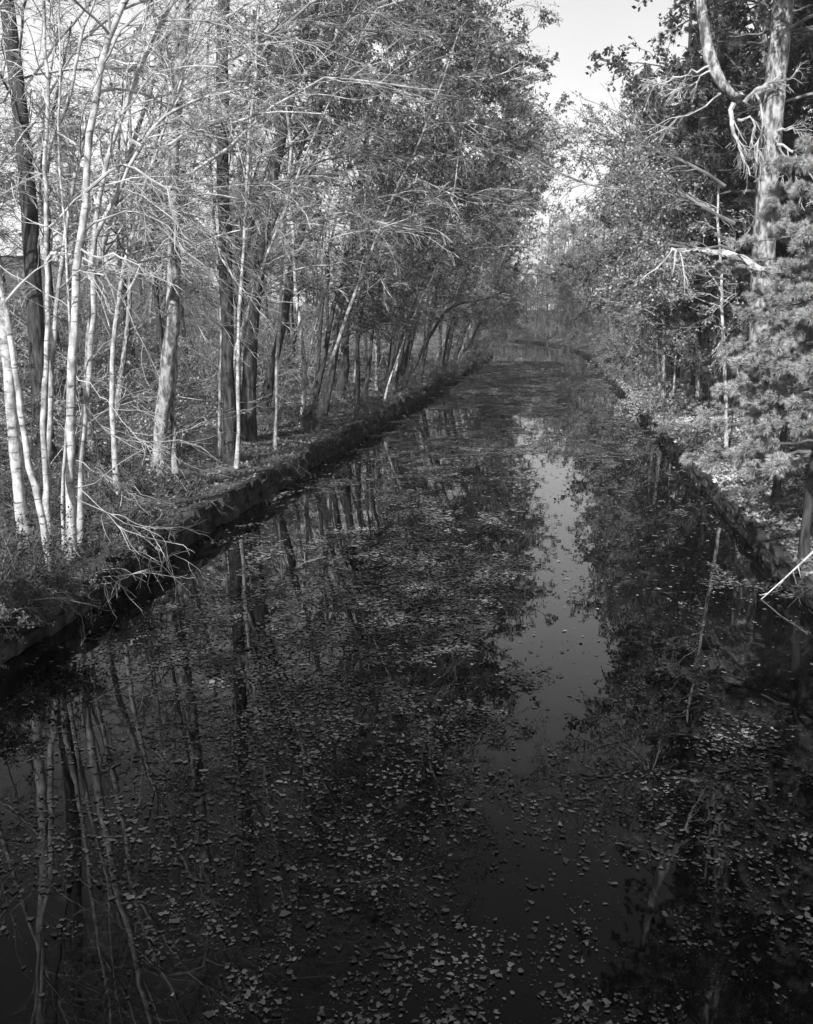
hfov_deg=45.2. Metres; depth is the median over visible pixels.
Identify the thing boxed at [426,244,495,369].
bare tree
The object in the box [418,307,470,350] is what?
shrub
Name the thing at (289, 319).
shrub
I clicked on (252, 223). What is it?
bare tree
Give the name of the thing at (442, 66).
oak tree
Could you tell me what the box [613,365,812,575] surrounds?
leaf litter
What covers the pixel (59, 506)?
shrub
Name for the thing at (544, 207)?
oak tree
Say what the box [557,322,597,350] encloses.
shrub
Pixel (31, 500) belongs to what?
shrub
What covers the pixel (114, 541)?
shrub
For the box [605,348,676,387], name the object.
shrub
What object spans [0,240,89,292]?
shrub
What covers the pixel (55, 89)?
bare tree
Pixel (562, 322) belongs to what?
shrub
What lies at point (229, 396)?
oak tree
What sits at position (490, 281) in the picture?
bare tree
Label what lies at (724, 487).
shrub
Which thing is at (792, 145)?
pine tree
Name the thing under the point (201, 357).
shrub
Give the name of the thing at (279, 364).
shrub
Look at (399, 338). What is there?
bare tree
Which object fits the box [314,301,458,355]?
shrub
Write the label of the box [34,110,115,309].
bare tree
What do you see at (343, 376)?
oak tree
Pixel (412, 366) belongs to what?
shrub
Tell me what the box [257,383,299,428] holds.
shrub
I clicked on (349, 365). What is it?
shrub
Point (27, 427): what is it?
shrub
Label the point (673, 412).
shrub
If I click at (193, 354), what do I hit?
shrub
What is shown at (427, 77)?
oak tree
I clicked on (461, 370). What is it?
shrub
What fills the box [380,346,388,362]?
shrub
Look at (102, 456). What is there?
shrub
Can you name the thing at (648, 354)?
shrub
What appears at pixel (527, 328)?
shrub
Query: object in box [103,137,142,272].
bare tree
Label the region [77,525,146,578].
shrub
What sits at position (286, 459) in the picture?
shrub
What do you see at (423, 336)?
shrub
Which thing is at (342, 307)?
bare tree
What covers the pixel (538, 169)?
oak tree
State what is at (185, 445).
shrub
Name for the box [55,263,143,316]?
shrub
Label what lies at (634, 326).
oak tree
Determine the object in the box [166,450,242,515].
shrub
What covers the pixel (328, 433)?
shrub
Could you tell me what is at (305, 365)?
slender tree
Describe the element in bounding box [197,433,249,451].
shrub
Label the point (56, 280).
shrub
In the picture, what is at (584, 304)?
oak tree
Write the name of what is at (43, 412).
birch tree
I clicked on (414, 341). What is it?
shrub
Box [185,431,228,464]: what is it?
shrub
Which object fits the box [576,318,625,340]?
shrub
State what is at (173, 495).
shrub
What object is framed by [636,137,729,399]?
slender tree
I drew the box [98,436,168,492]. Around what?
shrub
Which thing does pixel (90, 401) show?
shrub
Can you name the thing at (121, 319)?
shrub
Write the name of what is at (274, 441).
slender tree
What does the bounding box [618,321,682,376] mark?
shrub
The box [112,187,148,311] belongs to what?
bare tree
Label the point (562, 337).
shrub
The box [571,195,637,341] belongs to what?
oak tree
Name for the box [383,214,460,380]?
bare tree
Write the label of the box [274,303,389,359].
shrub
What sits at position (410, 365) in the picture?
shrub
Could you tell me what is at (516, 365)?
floating leaves
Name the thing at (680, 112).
pine tree
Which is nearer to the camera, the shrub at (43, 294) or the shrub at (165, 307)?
the shrub at (43, 294)
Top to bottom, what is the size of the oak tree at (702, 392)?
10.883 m
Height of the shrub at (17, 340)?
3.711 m
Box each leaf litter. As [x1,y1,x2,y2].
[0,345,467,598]
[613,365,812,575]
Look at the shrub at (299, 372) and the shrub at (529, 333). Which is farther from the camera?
the shrub at (529, 333)
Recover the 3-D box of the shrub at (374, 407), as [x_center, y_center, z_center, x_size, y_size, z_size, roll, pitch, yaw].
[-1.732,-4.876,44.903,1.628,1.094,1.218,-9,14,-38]
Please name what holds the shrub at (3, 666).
on the ground
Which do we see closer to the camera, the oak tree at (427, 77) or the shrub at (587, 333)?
the oak tree at (427, 77)
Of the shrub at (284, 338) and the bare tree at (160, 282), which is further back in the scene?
the shrub at (284, 338)
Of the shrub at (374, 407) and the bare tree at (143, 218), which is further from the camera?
the bare tree at (143, 218)
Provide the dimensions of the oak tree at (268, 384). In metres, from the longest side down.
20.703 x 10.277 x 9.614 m
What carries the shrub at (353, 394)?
on the ground
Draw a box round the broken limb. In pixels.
[641,247,775,295]
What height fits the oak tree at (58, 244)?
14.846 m
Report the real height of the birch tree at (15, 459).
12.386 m
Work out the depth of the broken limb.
22.36 m
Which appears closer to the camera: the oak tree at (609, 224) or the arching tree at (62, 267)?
the arching tree at (62, 267)
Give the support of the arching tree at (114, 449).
on the ground
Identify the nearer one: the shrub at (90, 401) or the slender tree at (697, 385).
the shrub at (90, 401)
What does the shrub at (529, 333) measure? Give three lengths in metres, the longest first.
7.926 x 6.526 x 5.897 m
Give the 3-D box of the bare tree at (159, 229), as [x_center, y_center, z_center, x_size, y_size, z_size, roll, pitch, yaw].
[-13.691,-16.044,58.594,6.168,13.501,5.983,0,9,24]
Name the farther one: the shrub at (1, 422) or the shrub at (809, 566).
the shrub at (1, 422)
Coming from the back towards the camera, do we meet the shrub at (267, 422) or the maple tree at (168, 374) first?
the shrub at (267, 422)
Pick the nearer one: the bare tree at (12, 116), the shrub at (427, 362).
the bare tree at (12, 116)
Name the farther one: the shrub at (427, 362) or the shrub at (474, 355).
the shrub at (474, 355)
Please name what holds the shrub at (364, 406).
on the ground
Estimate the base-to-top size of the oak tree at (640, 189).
15.124 m
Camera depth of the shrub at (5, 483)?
21.07 m
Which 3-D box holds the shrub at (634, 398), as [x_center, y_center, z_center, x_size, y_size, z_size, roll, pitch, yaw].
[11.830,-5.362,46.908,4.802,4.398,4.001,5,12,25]
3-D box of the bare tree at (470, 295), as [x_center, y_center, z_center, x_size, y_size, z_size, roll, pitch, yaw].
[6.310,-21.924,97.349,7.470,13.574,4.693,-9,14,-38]
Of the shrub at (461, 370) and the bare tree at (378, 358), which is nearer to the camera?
the bare tree at (378, 358)
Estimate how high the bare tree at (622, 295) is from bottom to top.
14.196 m
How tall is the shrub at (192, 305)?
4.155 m
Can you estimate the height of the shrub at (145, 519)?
1.691 m
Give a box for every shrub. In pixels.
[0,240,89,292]
[0,246,73,313]
[0,284,109,414]
[0,291,274,443]
[0,307,28,411]
[0,318,83,385]
[0,329,27,414]
[0,331,98,421]
[0,363,185,479]
[0,364,79,449]
[0,382,30,424]
[0,427,87,529]
[0,440,65,522]
[0,450,86,512]
[0,453,65,489]
[0,496,102,599]
[0,499,32,552]
[0,503,72,575]
[0,505,114,633]
[0,533,100,612]
[0,572,60,627]
[0,582,22,609]
[0,599,10,669]
[0,604,35,666]
[1,276,159,398]
[1,279,180,412]
[2,261,80,335]
[2,282,156,404]
[2,343,30,400]
[2,547,85,624]
[4,261,112,306]
[5,292,68,340]
[5,458,94,526]
[6,246,107,292]
[7,262,81,327]
[16,549,99,621]
[20,345,198,493]
[22,324,159,407]
[26,465,131,534]
[42,252,113,311]
[43,282,115,321]
[45,559,67,572]
[49,313,142,365]
[51,507,164,582]
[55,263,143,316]
[61,286,149,337]
[62,432,140,471]
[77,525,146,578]
[78,612,105,645]
[79,281,149,329]
[80,257,150,305]
[81,286,141,327]
[83,472,184,568]
[84,471,138,502]
[85,431,121,456]
[92,490,166,554]
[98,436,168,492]
[112,458,157,498]
[120,301,376,406]
[124,512,177,543]
[125,462,196,521]
[126,336,210,388]
[131,418,195,462]
[137,281,208,321]
[137,304,264,366]
[141,401,199,439]
[143,309,200,330]
[147,397,215,464]
[148,310,242,365]
[157,336,242,395]
[158,483,201,531]
[159,328,243,389]
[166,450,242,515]
[168,470,222,497]
[177,421,193,439]
[181,303,321,383]
[184,290,210,315]
[184,292,218,331]
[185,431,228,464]
[188,286,297,357]
[190,288,272,333]
[194,294,277,340]
[195,406,258,453]
[195,433,222,443]
[197,276,290,322]
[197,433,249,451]
[199,316,273,371]
[214,308,316,390]
[241,295,363,384]
[247,425,311,481]
[252,451,290,475]
[254,456,282,467]
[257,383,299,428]
[257,413,264,430]
[257,414,287,429]
[258,303,334,351]
[258,318,418,411]
[259,298,325,345]
[259,317,314,352]
[260,311,308,338]
[263,299,389,368]
[266,319,333,353]
[269,384,348,441]
[269,445,298,463]
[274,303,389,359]
[285,322,389,369]
[285,393,335,434]
[288,373,319,394]
[291,362,314,378]
[293,417,331,447]
[302,415,344,448]
[309,418,337,444]
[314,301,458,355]
[323,321,443,353]
[331,364,396,413]
[332,380,393,418]
[336,352,354,373]
[344,398,378,431]
[346,377,371,394]
[355,396,375,412]
[363,395,382,417]
[379,366,424,397]
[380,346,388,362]
[384,363,417,385]
[399,364,425,391]
[400,382,425,397]
[406,356,417,373]
[411,321,454,357]
[411,335,451,366]
[414,325,444,347]
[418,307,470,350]
[418,353,436,369]
[424,368,440,378]
[426,366,443,380]
[429,356,460,377]
[429,367,459,383]
[437,357,460,372]
[447,361,465,374]
[448,348,471,366]
[448,354,473,369]
[450,336,494,358]
[452,341,488,367]
[453,330,497,358]
[454,326,505,350]
[456,357,465,368]
[472,327,523,343]
[480,330,517,349]
[481,327,514,354]
[506,314,542,340]
[513,309,555,338]
[517,307,558,332]
[518,316,545,341]
[532,311,560,336]
[534,319,564,342]
[538,312,587,334]
[542,306,576,334]
[546,321,579,346]
[551,323,578,347]
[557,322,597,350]
[561,329,596,352]
[568,321,605,347]
[573,336,604,356]
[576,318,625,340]
[579,319,654,364]
[582,324,612,348]
[585,323,632,348]
[588,327,661,382]
[592,332,644,371]
[603,329,690,374]
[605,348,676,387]
[612,354,693,423]
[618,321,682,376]
[623,325,692,377]
[629,345,689,383]
[648,410,687,439]
[661,403,685,419]
[688,425,712,443]
[710,476,741,500]
[730,488,745,495]
[734,485,749,494]
[738,448,804,517]
[781,534,812,585]
[787,583,811,607]
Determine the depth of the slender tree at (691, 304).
42.67 m
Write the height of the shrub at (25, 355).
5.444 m
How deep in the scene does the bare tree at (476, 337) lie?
108.77 m
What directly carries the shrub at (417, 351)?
on the ground
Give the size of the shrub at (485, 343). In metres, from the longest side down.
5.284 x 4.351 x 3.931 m
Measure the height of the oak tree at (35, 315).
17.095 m
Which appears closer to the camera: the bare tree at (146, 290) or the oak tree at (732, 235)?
the oak tree at (732, 235)
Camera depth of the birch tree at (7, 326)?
16.20 m
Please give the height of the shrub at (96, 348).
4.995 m
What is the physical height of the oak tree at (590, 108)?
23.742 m
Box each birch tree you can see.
[0,0,60,548]
[0,0,165,549]
[0,0,183,543]
[0,67,84,570]
[42,0,384,545]
[64,0,344,617]
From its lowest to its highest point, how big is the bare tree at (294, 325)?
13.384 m
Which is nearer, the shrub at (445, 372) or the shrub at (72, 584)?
the shrub at (72, 584)
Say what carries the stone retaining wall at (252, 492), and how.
on the ground
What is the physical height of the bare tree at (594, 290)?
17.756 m
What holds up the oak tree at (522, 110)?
on the ground
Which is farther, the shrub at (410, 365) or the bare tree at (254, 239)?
the shrub at (410, 365)
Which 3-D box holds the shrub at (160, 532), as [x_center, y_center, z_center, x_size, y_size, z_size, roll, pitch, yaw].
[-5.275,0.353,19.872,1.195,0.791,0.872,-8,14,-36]
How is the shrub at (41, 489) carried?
on the ground
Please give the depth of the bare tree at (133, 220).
126.58 m
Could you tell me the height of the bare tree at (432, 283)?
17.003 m
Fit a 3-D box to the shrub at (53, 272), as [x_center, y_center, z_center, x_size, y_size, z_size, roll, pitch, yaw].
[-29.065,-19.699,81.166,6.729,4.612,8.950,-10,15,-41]
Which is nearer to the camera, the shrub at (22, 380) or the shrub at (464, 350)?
the shrub at (22, 380)
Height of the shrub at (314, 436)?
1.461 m
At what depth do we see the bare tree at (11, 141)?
60.08 m
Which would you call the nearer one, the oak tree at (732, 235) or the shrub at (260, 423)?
the shrub at (260, 423)
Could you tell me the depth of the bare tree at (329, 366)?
34.27 m
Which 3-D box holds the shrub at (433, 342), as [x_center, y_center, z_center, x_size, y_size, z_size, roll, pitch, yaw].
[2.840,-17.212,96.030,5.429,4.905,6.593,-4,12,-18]
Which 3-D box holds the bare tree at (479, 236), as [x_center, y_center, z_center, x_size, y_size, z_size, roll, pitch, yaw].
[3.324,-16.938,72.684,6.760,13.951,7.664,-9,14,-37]
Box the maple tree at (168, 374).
[115,0,463,494]
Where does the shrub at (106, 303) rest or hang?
on the ground
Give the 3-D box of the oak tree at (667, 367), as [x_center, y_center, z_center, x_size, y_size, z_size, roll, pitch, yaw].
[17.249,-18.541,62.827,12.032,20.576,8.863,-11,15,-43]
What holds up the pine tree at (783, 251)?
on the ground
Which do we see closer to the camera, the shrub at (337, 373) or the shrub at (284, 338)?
the shrub at (337, 373)
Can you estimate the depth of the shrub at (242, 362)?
64.04 m
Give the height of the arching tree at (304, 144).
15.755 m
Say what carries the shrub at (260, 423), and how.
on the ground
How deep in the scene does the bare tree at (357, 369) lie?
42.48 m
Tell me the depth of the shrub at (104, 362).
37.45 m
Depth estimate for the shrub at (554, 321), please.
197.02 m
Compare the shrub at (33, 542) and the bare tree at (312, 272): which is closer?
the shrub at (33, 542)
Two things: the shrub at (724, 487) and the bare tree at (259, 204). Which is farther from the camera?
the bare tree at (259, 204)
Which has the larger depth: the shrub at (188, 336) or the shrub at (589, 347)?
the shrub at (589, 347)
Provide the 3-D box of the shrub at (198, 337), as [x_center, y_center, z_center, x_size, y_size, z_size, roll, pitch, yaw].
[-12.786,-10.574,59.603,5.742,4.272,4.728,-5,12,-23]
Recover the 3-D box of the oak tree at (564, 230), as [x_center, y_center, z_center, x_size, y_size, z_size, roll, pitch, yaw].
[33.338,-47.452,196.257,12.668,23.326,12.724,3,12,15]
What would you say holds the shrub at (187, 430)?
on the ground
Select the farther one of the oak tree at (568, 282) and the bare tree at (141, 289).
the oak tree at (568, 282)
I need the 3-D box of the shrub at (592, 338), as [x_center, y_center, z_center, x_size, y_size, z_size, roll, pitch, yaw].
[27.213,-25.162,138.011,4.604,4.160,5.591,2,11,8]
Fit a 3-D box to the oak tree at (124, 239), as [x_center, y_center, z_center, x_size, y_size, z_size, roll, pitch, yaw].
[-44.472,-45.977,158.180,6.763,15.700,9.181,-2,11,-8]
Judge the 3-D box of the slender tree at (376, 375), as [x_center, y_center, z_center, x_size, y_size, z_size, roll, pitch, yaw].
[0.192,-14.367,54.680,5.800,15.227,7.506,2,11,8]
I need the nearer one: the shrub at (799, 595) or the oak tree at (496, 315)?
the shrub at (799, 595)
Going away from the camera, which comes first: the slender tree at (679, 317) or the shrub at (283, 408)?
the shrub at (283, 408)
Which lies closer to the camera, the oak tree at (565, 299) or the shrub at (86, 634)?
the shrub at (86, 634)
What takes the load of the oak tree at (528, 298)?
on the ground
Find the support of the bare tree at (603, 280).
on the ground
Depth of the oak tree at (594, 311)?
109.75 m
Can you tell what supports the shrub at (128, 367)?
on the ground
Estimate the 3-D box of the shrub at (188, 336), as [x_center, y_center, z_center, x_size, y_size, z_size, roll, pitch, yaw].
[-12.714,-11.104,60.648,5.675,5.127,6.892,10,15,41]
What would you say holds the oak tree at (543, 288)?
on the ground
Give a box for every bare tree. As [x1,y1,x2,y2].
[0,0,149,380]
[0,33,69,209]
[0,58,60,314]
[0,71,71,312]
[0,76,75,260]
[0,146,11,224]
[10,74,92,281]
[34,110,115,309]
[34,163,62,261]
[37,56,183,365]
[38,138,113,284]
[52,153,97,239]
[72,25,215,416]
[73,72,238,421]
[100,142,213,332]
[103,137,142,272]
[110,152,143,287]
[110,154,164,294]
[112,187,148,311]
[115,140,232,370]
[125,161,196,303]
[127,126,210,339]
[134,160,195,322]
[139,103,250,389]
[141,179,207,315]
[181,81,338,397]
[182,95,319,386]
[183,138,296,335]
[187,167,215,291]
[189,107,285,346]
[208,178,286,291]
[213,82,339,298]
[231,138,287,325]
[232,133,311,331]
[232,143,320,349]
[249,97,438,420]
[264,155,339,364]
[269,190,289,316]
[276,183,339,364]
[300,202,367,363]
[300,230,333,320]
[313,9,544,431]
[314,180,438,400]
[321,148,433,419]
[330,136,442,410]
[332,188,423,367]
[334,216,409,390]
[354,160,475,376]
[356,187,434,349]
[360,206,463,384]
[373,208,415,340]
[373,218,471,393]
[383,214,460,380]
[393,188,507,369]
[394,140,533,372]
[398,198,452,346]
[419,201,484,376]
[423,239,489,366]
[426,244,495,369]
[429,230,483,363]
[434,229,504,356]
[456,229,519,360]
[459,256,514,345]
[460,261,515,351]
[462,244,521,356]
[464,245,523,356]
[475,228,531,305]
[512,256,533,296]
[576,218,612,342]
[577,208,627,331]
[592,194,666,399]
[593,195,653,362]
[608,222,660,389]
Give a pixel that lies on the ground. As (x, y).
(284, 443)
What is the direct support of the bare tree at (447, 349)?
on the ground
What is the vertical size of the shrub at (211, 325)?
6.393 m
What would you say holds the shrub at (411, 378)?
on the ground
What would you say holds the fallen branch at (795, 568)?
in the water
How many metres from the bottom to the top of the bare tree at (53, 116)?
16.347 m
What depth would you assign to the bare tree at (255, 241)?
75.44 m
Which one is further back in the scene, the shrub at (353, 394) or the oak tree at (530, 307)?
the oak tree at (530, 307)
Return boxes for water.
[0,340,812,1023]
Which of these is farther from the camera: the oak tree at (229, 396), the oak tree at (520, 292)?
the oak tree at (520, 292)
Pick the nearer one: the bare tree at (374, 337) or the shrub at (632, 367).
the bare tree at (374, 337)
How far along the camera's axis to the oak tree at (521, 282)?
131.73 m
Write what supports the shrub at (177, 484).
on the ground
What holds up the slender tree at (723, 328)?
on the ground
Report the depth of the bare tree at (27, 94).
63.20 m
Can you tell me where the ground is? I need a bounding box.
[0,257,812,614]
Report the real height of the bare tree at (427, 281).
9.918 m
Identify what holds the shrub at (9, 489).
on the ground
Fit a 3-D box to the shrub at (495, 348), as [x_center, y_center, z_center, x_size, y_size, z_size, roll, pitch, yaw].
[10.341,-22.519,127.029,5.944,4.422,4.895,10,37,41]
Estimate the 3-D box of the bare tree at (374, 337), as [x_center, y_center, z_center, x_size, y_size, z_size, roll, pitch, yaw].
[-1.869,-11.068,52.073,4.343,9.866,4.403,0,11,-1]
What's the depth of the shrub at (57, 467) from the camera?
22.74 m
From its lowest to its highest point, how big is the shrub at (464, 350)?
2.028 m
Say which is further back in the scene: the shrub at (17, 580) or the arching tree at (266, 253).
the arching tree at (266, 253)
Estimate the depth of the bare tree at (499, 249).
64.36 m
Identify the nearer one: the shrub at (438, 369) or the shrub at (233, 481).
the shrub at (233, 481)
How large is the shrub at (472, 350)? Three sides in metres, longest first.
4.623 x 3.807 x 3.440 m
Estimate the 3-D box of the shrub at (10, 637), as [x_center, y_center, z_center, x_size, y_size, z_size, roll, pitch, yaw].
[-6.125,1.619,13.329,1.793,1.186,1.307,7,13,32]
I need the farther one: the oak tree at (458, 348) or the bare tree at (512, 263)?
the bare tree at (512, 263)
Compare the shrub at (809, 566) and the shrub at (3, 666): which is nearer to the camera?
the shrub at (3, 666)
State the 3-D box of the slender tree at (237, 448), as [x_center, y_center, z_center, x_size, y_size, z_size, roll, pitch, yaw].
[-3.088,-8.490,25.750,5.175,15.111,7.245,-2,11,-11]
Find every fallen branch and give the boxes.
[295,553,325,567]
[759,551,812,598]
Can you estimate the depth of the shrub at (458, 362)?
85.91 m
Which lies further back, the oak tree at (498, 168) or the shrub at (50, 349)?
the oak tree at (498, 168)
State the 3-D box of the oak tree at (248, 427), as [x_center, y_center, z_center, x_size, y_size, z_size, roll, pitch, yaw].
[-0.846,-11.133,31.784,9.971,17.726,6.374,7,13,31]
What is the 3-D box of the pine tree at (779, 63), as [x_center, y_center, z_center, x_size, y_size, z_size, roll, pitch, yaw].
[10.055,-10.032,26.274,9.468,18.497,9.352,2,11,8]
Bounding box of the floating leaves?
[0,361,812,1023]
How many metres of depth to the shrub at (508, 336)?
136.14 m
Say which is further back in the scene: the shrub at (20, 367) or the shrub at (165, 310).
the shrub at (165, 310)
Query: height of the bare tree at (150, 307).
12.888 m
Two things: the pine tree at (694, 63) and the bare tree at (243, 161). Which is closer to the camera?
the pine tree at (694, 63)
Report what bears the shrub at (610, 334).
on the ground
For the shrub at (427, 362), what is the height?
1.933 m
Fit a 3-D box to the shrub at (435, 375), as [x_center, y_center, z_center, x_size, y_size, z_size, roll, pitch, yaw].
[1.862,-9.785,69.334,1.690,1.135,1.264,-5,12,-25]
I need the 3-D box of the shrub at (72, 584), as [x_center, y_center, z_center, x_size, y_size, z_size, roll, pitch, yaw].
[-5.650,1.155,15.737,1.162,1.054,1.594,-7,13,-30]
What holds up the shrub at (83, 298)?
on the ground
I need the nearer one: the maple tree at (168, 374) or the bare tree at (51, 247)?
the maple tree at (168, 374)
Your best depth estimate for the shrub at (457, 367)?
77.03 m
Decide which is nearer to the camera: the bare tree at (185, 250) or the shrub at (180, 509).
the shrub at (180, 509)
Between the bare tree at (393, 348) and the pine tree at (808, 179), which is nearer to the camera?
the pine tree at (808, 179)
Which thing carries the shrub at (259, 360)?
on the ground
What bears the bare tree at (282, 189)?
on the ground
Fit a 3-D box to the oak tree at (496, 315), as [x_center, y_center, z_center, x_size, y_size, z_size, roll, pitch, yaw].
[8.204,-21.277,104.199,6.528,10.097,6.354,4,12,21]
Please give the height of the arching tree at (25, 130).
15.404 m
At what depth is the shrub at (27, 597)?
14.78 m
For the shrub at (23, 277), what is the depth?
60.26 m
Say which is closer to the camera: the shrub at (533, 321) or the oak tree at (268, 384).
the oak tree at (268, 384)
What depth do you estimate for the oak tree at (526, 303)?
204.84 m
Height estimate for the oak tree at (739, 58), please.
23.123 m
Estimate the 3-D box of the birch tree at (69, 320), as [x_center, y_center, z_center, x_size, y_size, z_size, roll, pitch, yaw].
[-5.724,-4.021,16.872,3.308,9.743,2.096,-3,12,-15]
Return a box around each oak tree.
[0,0,226,463]
[40,162,92,262]
[53,0,471,462]
[110,187,147,269]
[183,0,443,410]
[229,0,537,441]
[260,0,487,398]
[288,226,324,311]
[323,0,524,378]
[353,3,508,358]
[371,0,550,368]
[388,0,559,382]
[423,74,559,357]
[442,71,574,359]
[446,138,570,340]
[451,84,568,349]
[451,285,494,359]
[455,265,513,357]
[462,164,557,284]
[463,172,530,274]
[467,278,511,350]
[470,268,525,352]
[474,140,572,330]
[480,235,542,332]
[487,277,525,349]
[494,79,735,314]
[494,269,530,335]
[494,278,524,334]
[497,264,531,330]
[503,269,530,335]
[514,260,543,336]
[517,203,572,311]
[518,259,555,338]
[519,271,536,330]
[526,265,560,339]
[527,277,545,332]
[528,269,558,334]
[530,215,586,334]
[536,259,579,336]
[537,267,569,339]
[541,218,584,309]
[542,223,606,341]
[543,215,592,331]
[546,263,587,327]
[546,273,577,340]
[556,280,583,341]
[560,16,781,360]
[560,245,606,342]
[567,213,601,307]
[568,246,611,341]
[570,223,636,348]
[570,242,629,343]
[571,62,729,384]
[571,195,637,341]
[574,296,604,336]
[576,83,691,355]
[578,145,724,378]
[581,152,672,356]
[583,1,794,385]
[586,219,654,352]
[590,59,733,375]
[596,203,683,361]
[612,0,812,392]
[617,172,742,403]
[618,139,778,416]
[691,66,812,326]
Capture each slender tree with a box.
[160,0,320,457]
[190,0,365,468]
[257,64,419,426]
[262,0,465,451]
[303,125,379,344]
[336,34,506,369]
[341,100,452,382]
[357,111,456,389]
[382,0,566,405]
[394,166,495,376]
[405,279,532,376]
[605,162,696,394]
[618,184,753,456]
[623,266,716,394]
[636,99,750,400]
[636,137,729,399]
[673,187,745,322]
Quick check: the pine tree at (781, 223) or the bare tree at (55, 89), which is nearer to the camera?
the pine tree at (781, 223)
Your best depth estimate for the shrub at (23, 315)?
50.56 m
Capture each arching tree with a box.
[0,0,140,237]
[0,0,325,507]
[22,0,296,453]
[28,0,331,494]
[203,0,477,379]
[206,3,442,372]
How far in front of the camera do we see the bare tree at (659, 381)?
56.81 m
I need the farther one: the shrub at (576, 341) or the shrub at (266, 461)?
the shrub at (576, 341)
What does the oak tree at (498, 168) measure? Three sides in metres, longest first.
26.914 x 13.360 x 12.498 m
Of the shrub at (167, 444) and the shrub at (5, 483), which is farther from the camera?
the shrub at (167, 444)
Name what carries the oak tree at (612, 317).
on the ground
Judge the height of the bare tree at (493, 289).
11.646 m
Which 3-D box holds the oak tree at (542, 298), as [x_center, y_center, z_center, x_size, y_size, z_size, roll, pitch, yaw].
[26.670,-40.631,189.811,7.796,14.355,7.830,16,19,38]
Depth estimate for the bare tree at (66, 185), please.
152.72 m
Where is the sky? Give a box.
[0,0,812,310]
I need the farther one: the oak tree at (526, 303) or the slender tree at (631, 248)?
the oak tree at (526, 303)
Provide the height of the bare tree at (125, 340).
12.871 m
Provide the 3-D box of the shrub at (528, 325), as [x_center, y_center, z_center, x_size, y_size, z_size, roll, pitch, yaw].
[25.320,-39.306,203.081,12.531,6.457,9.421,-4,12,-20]
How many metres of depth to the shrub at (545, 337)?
180.18 m
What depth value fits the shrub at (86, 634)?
15.26 m
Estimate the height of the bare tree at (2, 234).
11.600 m
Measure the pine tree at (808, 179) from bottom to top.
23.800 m
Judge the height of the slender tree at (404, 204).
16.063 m
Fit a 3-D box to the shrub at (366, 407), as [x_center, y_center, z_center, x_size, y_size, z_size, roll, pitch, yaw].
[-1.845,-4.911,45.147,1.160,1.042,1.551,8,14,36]
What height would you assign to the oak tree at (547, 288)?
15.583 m
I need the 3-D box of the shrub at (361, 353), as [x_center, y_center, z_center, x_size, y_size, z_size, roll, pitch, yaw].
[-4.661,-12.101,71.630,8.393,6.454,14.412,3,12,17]
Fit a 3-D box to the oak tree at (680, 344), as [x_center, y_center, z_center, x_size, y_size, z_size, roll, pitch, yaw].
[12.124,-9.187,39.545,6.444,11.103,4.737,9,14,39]
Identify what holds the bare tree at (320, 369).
on the ground
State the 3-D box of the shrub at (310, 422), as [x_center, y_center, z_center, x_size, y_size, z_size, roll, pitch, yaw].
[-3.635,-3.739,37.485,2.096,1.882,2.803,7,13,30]
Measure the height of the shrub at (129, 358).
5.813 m
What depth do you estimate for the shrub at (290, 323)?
82.45 m
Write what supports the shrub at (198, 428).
on the ground
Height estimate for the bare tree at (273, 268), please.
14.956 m
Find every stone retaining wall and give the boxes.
[0,347,493,664]
[507,339,812,613]
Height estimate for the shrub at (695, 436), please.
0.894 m
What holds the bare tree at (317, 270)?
on the ground
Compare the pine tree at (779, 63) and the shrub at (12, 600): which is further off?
the pine tree at (779, 63)
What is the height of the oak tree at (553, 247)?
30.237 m
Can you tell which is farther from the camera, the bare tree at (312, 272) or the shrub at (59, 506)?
the bare tree at (312, 272)
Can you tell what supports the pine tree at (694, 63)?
on the ground
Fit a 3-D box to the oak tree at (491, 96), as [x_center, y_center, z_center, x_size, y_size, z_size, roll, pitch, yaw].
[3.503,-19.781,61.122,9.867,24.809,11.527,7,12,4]
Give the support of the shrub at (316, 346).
on the ground
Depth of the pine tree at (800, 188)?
18.97 m
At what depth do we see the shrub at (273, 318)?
83.85 m
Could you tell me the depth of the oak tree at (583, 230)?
258.29 m
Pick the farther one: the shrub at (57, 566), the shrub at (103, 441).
the shrub at (103, 441)
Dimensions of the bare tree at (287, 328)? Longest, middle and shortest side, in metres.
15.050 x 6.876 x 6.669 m
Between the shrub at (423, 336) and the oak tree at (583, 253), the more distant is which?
the oak tree at (583, 253)
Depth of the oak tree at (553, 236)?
203.41 m
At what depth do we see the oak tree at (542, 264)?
196.81 m
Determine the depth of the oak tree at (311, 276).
163.70 m
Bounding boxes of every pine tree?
[611,0,788,394]
[624,0,812,410]
[624,0,812,473]
[649,0,809,398]
[659,37,812,417]
[678,0,812,416]
[679,223,812,559]
[694,132,812,418]
[709,151,812,504]
[738,32,812,273]
[782,142,796,155]
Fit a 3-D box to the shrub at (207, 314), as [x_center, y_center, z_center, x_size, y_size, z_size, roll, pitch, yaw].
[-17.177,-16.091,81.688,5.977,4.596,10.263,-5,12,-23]
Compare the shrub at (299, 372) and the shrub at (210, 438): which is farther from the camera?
the shrub at (299, 372)
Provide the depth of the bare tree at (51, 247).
140.45 m
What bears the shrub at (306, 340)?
on the ground
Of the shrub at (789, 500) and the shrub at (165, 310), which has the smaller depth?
the shrub at (789, 500)
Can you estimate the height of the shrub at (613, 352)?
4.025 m
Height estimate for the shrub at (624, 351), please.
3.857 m
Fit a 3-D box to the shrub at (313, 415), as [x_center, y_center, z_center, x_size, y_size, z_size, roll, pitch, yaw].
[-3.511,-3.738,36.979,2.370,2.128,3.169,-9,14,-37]
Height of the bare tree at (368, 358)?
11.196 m

